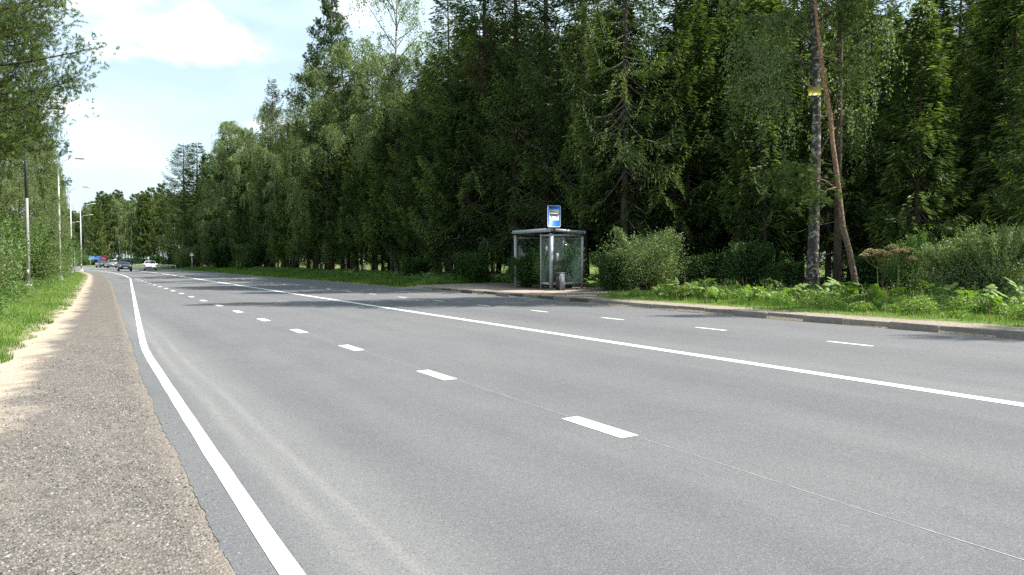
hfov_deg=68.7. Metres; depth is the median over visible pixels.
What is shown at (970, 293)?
hogweed plant
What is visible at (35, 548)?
gravel
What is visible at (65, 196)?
birch tree
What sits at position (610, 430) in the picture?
lane dash
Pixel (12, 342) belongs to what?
grass
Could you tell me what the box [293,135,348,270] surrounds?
spruce tree
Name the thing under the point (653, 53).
spruce tree
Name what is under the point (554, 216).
bus stop sign
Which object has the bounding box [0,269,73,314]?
ground cover
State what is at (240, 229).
spruce tree
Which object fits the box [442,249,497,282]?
leafy shrub
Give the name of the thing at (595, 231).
spruce tree
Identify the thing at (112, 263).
hatchback car
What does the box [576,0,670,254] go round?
spruce tree
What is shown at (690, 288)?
hogweed plant
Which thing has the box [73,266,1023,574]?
road
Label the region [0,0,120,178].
pine tree
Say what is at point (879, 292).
hogweed plant
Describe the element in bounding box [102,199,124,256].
birch tree
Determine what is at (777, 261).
spruce tree
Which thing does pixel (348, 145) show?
spruce tree
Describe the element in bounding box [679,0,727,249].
spruce tree
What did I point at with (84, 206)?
spruce tree
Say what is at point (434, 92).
spruce tree
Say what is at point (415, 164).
spruce tree
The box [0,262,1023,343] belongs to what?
ground
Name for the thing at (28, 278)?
street lamp
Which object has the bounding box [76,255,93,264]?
leafy shrub
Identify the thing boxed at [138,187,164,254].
pine tree
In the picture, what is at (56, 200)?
birch tree
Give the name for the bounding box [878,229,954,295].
leafy shrub
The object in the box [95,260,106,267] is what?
pickup car
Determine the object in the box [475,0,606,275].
spruce tree
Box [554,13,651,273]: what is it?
spruce tree
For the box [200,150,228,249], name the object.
spruce tree
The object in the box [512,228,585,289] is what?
bus shelter
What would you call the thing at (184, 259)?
willow shrub
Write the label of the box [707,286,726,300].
hogweed plant
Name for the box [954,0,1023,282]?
spruce tree
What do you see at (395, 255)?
spruce tree
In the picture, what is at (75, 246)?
road sign
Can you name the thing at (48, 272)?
willow shrub
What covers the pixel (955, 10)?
spruce tree
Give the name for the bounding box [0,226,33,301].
willow shrub
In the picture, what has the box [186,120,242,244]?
birch tree
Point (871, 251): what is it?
dry hogweed
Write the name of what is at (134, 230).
birch tree
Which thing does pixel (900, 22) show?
spruce tree
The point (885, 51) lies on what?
spruce tree
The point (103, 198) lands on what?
pine tree
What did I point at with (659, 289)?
hogweed plant
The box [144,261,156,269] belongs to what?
sedan car
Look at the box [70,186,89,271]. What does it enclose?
street lamp
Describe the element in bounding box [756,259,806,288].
leafy shrub
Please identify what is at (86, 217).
birch tree
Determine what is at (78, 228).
spruce tree
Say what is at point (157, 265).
guard rail
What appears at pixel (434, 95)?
spruce tree
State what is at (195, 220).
birch tree
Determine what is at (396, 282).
grass
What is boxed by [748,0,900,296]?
pine tree
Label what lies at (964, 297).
hogweed plant
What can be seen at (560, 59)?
spruce tree
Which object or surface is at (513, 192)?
spruce tree
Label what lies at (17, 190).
birch tree
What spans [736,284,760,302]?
hogweed plant
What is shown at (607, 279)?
leafy shrub
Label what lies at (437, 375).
lane dash
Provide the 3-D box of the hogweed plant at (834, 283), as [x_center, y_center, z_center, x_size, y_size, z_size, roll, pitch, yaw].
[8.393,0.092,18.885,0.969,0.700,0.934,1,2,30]
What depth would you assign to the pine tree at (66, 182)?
66.41 m
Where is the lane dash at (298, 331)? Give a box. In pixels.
[291,329,307,332]
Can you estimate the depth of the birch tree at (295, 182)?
69.37 m
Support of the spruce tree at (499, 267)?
on the ground at (941, 321)
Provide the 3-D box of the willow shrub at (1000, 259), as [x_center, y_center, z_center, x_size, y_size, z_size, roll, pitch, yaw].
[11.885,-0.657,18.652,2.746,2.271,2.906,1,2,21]
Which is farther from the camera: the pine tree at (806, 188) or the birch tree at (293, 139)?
the birch tree at (293, 139)
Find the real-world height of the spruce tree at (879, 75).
13.236 m
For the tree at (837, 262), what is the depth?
23.86 m
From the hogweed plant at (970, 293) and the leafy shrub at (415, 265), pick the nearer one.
the hogweed plant at (970, 293)
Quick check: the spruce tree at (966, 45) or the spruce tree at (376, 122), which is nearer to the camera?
the spruce tree at (966, 45)
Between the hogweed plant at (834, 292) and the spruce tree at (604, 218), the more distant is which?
the spruce tree at (604, 218)
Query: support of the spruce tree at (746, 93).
on the ground at (941, 321)
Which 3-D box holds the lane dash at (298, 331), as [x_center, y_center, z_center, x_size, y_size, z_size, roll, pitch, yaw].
[-4.613,0.941,16.202,0.193,0.004,0.920,-1,2,-30]
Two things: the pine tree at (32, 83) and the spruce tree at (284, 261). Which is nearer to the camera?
the pine tree at (32, 83)
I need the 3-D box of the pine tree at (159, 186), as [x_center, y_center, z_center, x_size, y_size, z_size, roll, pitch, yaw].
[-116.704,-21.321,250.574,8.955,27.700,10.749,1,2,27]
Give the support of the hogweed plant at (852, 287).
on the ground at (941, 321)
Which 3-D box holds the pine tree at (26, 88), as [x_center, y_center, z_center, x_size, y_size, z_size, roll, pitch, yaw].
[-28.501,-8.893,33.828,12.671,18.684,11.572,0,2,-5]
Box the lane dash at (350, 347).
[338,345,363,350]
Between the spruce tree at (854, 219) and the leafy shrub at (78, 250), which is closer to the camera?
the spruce tree at (854, 219)
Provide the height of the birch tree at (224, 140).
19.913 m
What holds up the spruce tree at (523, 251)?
on the ground at (941, 321)
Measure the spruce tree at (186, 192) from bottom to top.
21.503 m
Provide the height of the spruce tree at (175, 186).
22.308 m
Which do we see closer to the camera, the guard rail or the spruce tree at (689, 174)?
the spruce tree at (689, 174)
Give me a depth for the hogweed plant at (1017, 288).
16.45 m
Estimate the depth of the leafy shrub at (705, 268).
27.19 m
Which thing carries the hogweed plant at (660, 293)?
on the ground at (941, 321)
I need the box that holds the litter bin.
[556,272,564,289]
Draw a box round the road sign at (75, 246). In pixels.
[71,245,76,273]
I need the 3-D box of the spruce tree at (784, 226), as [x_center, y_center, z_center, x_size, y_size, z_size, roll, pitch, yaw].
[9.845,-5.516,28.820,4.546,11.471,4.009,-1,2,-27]
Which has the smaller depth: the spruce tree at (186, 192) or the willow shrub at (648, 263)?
the willow shrub at (648, 263)
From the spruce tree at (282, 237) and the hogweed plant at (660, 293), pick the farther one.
the spruce tree at (282, 237)
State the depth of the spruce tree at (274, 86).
83.89 m
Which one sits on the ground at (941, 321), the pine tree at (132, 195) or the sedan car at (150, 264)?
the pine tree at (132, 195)
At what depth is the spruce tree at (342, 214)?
56.97 m
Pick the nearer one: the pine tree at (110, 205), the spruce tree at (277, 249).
the spruce tree at (277, 249)
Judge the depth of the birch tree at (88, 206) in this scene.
223.94 m
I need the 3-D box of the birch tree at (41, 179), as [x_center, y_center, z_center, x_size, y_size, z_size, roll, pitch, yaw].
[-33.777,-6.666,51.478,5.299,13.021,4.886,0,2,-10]
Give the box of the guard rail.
[132,264,175,268]
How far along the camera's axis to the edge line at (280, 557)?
5.33 m
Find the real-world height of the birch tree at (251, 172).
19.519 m
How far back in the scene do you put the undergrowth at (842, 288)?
24.22 m
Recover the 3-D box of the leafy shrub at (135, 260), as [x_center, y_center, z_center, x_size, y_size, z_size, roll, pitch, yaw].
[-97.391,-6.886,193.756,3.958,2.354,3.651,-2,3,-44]
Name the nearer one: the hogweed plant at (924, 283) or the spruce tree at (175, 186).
the hogweed plant at (924, 283)
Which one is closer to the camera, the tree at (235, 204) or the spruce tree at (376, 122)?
the spruce tree at (376, 122)
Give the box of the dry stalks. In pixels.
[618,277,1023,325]
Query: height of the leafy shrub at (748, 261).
2.060 m
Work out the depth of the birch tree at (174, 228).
197.97 m
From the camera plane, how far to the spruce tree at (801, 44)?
40.48 m
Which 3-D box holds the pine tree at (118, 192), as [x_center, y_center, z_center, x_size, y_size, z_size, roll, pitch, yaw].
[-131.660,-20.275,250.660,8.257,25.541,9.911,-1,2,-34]
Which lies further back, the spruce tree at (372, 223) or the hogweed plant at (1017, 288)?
the spruce tree at (372, 223)
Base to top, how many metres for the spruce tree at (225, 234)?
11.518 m
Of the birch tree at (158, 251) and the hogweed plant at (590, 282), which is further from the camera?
the birch tree at (158, 251)
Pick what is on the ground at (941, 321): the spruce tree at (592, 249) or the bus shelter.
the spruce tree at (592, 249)
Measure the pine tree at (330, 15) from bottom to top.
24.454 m
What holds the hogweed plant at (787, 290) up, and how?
on the ground at (941, 321)
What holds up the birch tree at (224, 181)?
on the ground at (941, 321)
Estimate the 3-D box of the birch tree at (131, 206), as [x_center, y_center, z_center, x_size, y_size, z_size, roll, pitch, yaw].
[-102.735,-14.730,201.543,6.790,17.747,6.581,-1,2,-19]
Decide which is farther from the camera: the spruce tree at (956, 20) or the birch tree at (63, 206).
the birch tree at (63, 206)
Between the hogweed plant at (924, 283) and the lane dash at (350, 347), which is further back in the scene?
the hogweed plant at (924, 283)
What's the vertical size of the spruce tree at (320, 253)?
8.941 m
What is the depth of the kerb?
16.31 m
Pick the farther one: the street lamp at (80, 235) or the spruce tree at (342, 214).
the street lamp at (80, 235)
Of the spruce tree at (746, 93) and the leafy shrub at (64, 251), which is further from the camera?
the leafy shrub at (64, 251)
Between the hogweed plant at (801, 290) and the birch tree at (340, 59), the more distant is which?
the birch tree at (340, 59)
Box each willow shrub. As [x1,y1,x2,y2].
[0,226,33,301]
[24,237,74,280]
[57,247,78,272]
[169,245,206,267]
[596,227,699,290]
[899,242,999,294]
[925,218,1023,299]
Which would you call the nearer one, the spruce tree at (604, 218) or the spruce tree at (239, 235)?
the spruce tree at (604, 218)
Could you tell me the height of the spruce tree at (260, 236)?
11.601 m
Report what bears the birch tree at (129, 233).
on the ground at (941, 321)
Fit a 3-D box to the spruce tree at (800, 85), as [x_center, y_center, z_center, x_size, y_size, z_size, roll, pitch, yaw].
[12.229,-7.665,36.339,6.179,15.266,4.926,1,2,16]
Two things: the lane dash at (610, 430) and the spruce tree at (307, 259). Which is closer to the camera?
the lane dash at (610, 430)
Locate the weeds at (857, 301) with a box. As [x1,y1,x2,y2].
[628,284,1023,319]
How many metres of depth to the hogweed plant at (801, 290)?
20.14 m
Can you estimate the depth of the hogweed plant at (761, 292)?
20.32 m
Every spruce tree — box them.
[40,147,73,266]
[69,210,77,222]
[72,218,87,264]
[82,202,99,253]
[85,202,108,259]
[106,194,132,256]
[131,194,154,258]
[141,198,160,258]
[150,143,206,266]
[159,142,211,267]
[188,152,215,265]
[195,167,214,253]
[200,138,234,245]
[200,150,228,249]
[218,191,235,261]
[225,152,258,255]
[228,193,250,264]
[232,175,254,259]
[235,180,270,261]
[249,79,290,267]
[249,169,275,267]
[266,182,299,267]
[267,125,300,266]
[267,191,294,266]
[269,92,312,268]
[269,162,306,267]
[269,206,289,266]
[289,169,321,267]
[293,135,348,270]
[293,157,338,267]
[315,176,349,268]
[320,138,364,269]
[325,82,376,269]
[332,159,370,269]
[339,65,401,271]
[351,144,389,269]
[358,99,415,271]
[361,75,398,267]
[363,150,416,262]
[376,55,444,271]
[387,109,442,264]
[392,95,460,272]
[404,0,478,273]
[407,0,539,280]
[411,65,444,269]
[415,52,454,271]
[418,88,476,271]
[419,86,505,253]
[433,23,508,247]
[437,13,509,238]
[452,19,540,273]
[453,0,574,272]
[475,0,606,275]
[492,32,538,248]
[505,57,568,254]
[511,0,656,282]
[518,46,576,251]
[528,32,608,280]
[538,25,590,247]
[540,22,592,266]
[552,0,701,280]
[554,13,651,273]
[563,29,656,254]
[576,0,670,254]
[609,34,693,275]
[619,0,732,282]
[629,0,740,281]
[653,0,769,248]
[657,0,771,279]
[658,59,706,252]
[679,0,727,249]
[706,0,781,250]
[709,0,808,283]
[712,0,826,253]
[712,0,826,262]
[716,0,821,285]
[773,248,788,267]
[779,0,826,280]
[780,8,842,278]
[782,5,876,286]
[802,0,954,282]
[804,16,884,283]
[807,6,899,281]
[861,0,973,261]
[861,21,962,255]
[867,9,905,248]
[874,0,983,277]
[874,19,962,246]
[902,0,1000,254]
[925,0,1023,271]
[925,12,970,247]
[943,0,1023,270]
[944,0,1012,108]
[950,14,972,62]
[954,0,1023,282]
[979,14,1023,243]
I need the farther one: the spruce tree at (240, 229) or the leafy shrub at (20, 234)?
the spruce tree at (240, 229)
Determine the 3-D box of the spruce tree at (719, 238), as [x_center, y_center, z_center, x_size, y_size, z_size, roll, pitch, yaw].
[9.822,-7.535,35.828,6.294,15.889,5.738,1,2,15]
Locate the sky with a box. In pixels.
[0,0,979,261]
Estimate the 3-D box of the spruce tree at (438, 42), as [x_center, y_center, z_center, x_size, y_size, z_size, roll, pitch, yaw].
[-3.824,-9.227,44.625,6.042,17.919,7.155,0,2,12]
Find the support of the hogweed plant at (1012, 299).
on the ground at (941, 321)
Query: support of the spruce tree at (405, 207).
on the ground at (941, 321)
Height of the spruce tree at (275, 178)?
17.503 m
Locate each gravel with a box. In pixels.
[0,325,235,574]
[130,339,268,571]
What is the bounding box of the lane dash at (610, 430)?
[562,416,636,437]
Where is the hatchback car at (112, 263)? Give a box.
[105,259,117,267]
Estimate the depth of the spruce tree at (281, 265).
81.02 m
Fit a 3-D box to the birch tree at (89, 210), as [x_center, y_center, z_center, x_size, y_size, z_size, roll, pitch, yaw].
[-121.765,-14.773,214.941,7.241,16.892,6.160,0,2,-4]
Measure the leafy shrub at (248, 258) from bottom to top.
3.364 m
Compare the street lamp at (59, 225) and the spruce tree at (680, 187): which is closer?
the spruce tree at (680, 187)
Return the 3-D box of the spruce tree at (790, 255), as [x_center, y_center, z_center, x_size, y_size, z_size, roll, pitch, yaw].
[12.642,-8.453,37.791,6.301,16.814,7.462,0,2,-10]
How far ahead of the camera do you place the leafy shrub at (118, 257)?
193.21 m
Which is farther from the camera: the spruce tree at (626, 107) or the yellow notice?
the spruce tree at (626, 107)
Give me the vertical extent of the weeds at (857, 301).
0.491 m
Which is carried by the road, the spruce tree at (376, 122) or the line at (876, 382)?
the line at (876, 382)
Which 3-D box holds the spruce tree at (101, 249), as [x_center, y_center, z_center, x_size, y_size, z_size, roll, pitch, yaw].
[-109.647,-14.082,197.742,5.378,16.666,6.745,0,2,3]
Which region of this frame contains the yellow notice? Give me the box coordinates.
[808,86,820,95]
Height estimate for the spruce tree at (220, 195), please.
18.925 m
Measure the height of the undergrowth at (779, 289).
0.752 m
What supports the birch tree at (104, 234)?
on the ground at (941, 321)
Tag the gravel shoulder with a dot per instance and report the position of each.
(95, 304)
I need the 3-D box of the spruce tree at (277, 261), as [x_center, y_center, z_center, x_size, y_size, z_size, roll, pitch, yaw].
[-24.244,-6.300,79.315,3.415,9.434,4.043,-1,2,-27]
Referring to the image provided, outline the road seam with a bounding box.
[226,307,1023,559]
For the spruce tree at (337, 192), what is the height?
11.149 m
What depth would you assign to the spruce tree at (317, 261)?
67.32 m
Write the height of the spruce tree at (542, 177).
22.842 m
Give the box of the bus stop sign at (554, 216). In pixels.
[547,205,560,232]
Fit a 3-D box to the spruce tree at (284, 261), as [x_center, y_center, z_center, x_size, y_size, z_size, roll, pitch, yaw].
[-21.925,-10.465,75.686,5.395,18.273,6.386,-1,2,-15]
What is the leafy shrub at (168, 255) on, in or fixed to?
on the ground at (941, 321)
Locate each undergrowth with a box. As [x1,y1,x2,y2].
[210,265,1023,305]
[443,272,1020,296]
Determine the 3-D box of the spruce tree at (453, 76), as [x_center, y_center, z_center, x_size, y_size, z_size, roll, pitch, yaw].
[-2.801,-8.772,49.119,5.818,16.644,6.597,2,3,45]
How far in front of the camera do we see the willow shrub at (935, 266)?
18.93 m
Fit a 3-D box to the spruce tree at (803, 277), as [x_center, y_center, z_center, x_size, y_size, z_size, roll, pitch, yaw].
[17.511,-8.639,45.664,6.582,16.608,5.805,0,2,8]
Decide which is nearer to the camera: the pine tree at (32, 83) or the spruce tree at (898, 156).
the spruce tree at (898, 156)
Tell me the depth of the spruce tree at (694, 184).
41.85 m
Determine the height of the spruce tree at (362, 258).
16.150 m
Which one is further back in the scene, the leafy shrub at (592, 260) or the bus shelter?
the leafy shrub at (592, 260)
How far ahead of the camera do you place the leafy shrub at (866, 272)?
23.70 m
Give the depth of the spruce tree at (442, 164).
40.19 m
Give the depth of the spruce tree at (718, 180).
32.62 m
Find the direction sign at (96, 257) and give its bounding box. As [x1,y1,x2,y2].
[89,255,101,266]
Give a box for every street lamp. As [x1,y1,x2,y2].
[24,107,66,287]
[57,157,85,278]
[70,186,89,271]
[80,203,94,270]
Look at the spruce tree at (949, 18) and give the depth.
30.46 m
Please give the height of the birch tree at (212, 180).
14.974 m
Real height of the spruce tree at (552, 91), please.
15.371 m
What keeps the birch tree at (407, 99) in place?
on the ground at (941, 321)
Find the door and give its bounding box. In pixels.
[556,276,559,289]
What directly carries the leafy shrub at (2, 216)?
on the ground at (941, 321)
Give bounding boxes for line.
[77,267,1023,406]
[82,269,305,574]
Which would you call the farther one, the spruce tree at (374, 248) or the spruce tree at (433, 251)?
the spruce tree at (374, 248)
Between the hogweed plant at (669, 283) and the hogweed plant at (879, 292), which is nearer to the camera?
the hogweed plant at (879, 292)
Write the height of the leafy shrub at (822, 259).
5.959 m
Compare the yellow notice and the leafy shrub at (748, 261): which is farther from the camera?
the leafy shrub at (748, 261)
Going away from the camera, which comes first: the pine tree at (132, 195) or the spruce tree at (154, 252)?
the spruce tree at (154, 252)
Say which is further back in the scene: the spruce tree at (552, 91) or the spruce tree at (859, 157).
the spruce tree at (552, 91)
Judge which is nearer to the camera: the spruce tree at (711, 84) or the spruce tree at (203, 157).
the spruce tree at (711, 84)
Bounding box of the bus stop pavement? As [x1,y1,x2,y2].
[416,282,625,299]
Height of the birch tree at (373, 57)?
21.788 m
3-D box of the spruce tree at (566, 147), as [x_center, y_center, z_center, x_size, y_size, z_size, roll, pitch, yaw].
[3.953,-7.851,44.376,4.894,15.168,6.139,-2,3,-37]
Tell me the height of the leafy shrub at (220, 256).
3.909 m
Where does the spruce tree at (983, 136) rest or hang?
on the ground at (941, 321)
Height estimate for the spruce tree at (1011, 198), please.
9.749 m
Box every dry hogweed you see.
[859,248,887,289]
[877,244,916,291]
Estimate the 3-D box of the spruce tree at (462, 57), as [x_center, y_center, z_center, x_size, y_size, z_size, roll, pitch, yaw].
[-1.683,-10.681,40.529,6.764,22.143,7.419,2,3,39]
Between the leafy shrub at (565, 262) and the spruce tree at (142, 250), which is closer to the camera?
the leafy shrub at (565, 262)
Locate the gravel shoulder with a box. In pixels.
[0,270,236,574]
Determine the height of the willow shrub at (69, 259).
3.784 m
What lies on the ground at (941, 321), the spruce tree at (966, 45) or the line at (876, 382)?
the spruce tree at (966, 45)
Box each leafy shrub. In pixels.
[0,199,30,292]
[0,219,40,287]
[1,214,66,281]
[39,225,84,274]
[64,237,92,270]
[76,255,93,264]
[107,255,122,261]
[129,257,142,263]
[146,255,162,263]
[163,250,178,267]
[196,242,238,268]
[230,243,275,269]
[396,254,434,277]
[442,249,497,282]
[502,251,546,286]
[524,238,591,287]
[589,252,599,266]
[591,249,629,290]
[681,250,734,287]
[709,235,786,289]
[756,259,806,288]
[771,246,820,267]
[819,248,865,265]
[842,248,899,292]
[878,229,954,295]
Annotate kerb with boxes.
[419,287,1023,339]
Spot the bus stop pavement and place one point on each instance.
(583, 292)
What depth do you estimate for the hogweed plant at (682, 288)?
22.04 m
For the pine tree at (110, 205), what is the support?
on the ground at (941, 321)
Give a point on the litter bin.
(560, 280)
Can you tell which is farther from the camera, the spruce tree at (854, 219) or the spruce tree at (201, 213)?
the spruce tree at (201, 213)
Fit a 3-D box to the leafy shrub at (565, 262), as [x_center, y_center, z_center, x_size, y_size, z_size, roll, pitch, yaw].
[1.917,-1.000,30.828,2.831,2.119,2.855,1,2,30]
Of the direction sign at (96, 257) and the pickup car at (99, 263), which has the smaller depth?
the pickup car at (99, 263)
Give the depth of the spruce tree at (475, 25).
46.10 m
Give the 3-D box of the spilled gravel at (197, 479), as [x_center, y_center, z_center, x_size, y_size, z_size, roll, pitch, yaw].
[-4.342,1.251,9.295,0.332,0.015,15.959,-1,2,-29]
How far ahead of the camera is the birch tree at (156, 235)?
220.32 m
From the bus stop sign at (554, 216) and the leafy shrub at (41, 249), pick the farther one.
the leafy shrub at (41, 249)
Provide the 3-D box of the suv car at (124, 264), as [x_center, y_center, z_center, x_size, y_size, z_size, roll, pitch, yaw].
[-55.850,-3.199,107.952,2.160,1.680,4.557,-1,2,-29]
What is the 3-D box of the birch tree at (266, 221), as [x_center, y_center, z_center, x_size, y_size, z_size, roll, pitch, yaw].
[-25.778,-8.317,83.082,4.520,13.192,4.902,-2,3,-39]
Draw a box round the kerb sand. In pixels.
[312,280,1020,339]
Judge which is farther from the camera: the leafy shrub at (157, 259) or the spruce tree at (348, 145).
the leafy shrub at (157, 259)
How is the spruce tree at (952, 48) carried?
on the ground at (941, 321)
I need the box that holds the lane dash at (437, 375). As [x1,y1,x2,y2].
[417,370,456,379]
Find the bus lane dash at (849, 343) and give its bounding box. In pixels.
[827,341,871,345]
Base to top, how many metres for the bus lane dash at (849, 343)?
0.002 m
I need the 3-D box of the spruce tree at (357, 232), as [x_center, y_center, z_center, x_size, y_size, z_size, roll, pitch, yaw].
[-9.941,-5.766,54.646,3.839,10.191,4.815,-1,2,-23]
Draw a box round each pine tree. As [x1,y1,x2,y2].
[0,0,96,165]
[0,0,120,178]
[0,66,57,160]
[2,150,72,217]
[88,190,117,243]
[97,195,122,255]
[109,189,123,203]
[129,193,138,256]
[134,190,154,258]
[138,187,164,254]
[154,183,175,256]
[155,193,181,239]
[280,0,375,269]
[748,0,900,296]
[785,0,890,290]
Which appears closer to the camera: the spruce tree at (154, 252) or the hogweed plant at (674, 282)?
the hogweed plant at (674, 282)
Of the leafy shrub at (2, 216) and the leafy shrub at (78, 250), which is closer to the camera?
the leafy shrub at (2, 216)
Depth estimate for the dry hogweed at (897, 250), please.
18.37 m
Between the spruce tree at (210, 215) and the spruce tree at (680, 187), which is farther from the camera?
the spruce tree at (210, 215)
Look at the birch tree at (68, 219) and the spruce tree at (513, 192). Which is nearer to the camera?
the spruce tree at (513, 192)
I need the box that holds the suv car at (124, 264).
[117,259,131,270]
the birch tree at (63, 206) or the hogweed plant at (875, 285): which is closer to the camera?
the hogweed plant at (875, 285)
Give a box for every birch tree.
[0,96,47,278]
[0,102,63,270]
[2,123,74,271]
[24,152,73,246]
[61,179,77,250]
[72,209,96,255]
[77,207,93,255]
[86,200,106,253]
[89,202,116,256]
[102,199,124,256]
[107,203,129,255]
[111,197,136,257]
[115,200,142,256]
[124,202,143,256]
[125,212,150,257]
[149,199,172,264]
[152,207,169,252]
[163,209,183,251]
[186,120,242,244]
[188,184,220,266]
[196,169,225,246]
[213,126,268,262]
[214,124,259,241]
[218,148,247,249]
[237,101,286,266]
[241,146,281,267]
[259,153,286,266]
[268,61,344,269]
[270,125,302,267]
[286,40,388,269]
[318,0,447,271]
[351,52,431,269]
[704,0,951,288]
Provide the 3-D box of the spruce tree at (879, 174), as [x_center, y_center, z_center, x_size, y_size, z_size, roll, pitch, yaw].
[14.236,-4.524,26.652,3.798,9.584,3.350,0,2,-12]
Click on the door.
(557, 277)
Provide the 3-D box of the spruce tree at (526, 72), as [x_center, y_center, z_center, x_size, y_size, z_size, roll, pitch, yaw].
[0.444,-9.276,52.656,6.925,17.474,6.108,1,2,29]
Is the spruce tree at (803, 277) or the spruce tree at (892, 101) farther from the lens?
the spruce tree at (803, 277)
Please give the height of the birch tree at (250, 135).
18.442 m
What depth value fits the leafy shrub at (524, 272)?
31.66 m
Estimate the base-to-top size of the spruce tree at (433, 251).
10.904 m
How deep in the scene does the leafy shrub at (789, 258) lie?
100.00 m
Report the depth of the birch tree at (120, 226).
209.63 m
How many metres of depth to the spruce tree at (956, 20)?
40.22 m
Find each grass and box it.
[0,270,88,362]
[177,266,484,286]
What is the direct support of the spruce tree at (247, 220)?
on the ground at (941, 321)
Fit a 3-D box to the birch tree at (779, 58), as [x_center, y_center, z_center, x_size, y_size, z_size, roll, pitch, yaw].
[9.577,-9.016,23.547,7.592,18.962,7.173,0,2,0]
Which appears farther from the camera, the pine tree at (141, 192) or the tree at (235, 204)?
the pine tree at (141, 192)
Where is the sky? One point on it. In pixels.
(181, 68)
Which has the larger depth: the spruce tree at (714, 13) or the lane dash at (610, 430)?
the spruce tree at (714, 13)
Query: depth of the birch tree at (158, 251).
209.97 m
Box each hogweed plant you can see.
[583,274,596,287]
[652,287,668,295]
[653,286,670,296]
[656,279,678,295]
[666,279,679,286]
[672,281,700,296]
[683,278,715,298]
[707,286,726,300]
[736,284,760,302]
[753,283,777,298]
[774,283,808,297]
[794,289,808,300]
[815,284,840,296]
[822,277,861,299]
[840,283,868,296]
[860,283,880,299]
[872,286,905,299]
[905,280,958,298]
[949,290,980,302]
[955,284,1008,310]
[1000,296,1023,309]
[1004,277,1023,300]
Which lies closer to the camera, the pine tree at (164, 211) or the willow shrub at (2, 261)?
the willow shrub at (2, 261)
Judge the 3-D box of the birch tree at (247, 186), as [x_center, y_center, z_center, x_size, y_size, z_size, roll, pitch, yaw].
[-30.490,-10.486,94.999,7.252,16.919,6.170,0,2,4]
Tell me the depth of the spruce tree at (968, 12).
30.39 m
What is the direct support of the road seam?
on the road
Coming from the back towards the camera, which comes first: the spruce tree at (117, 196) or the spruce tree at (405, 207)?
the spruce tree at (117, 196)

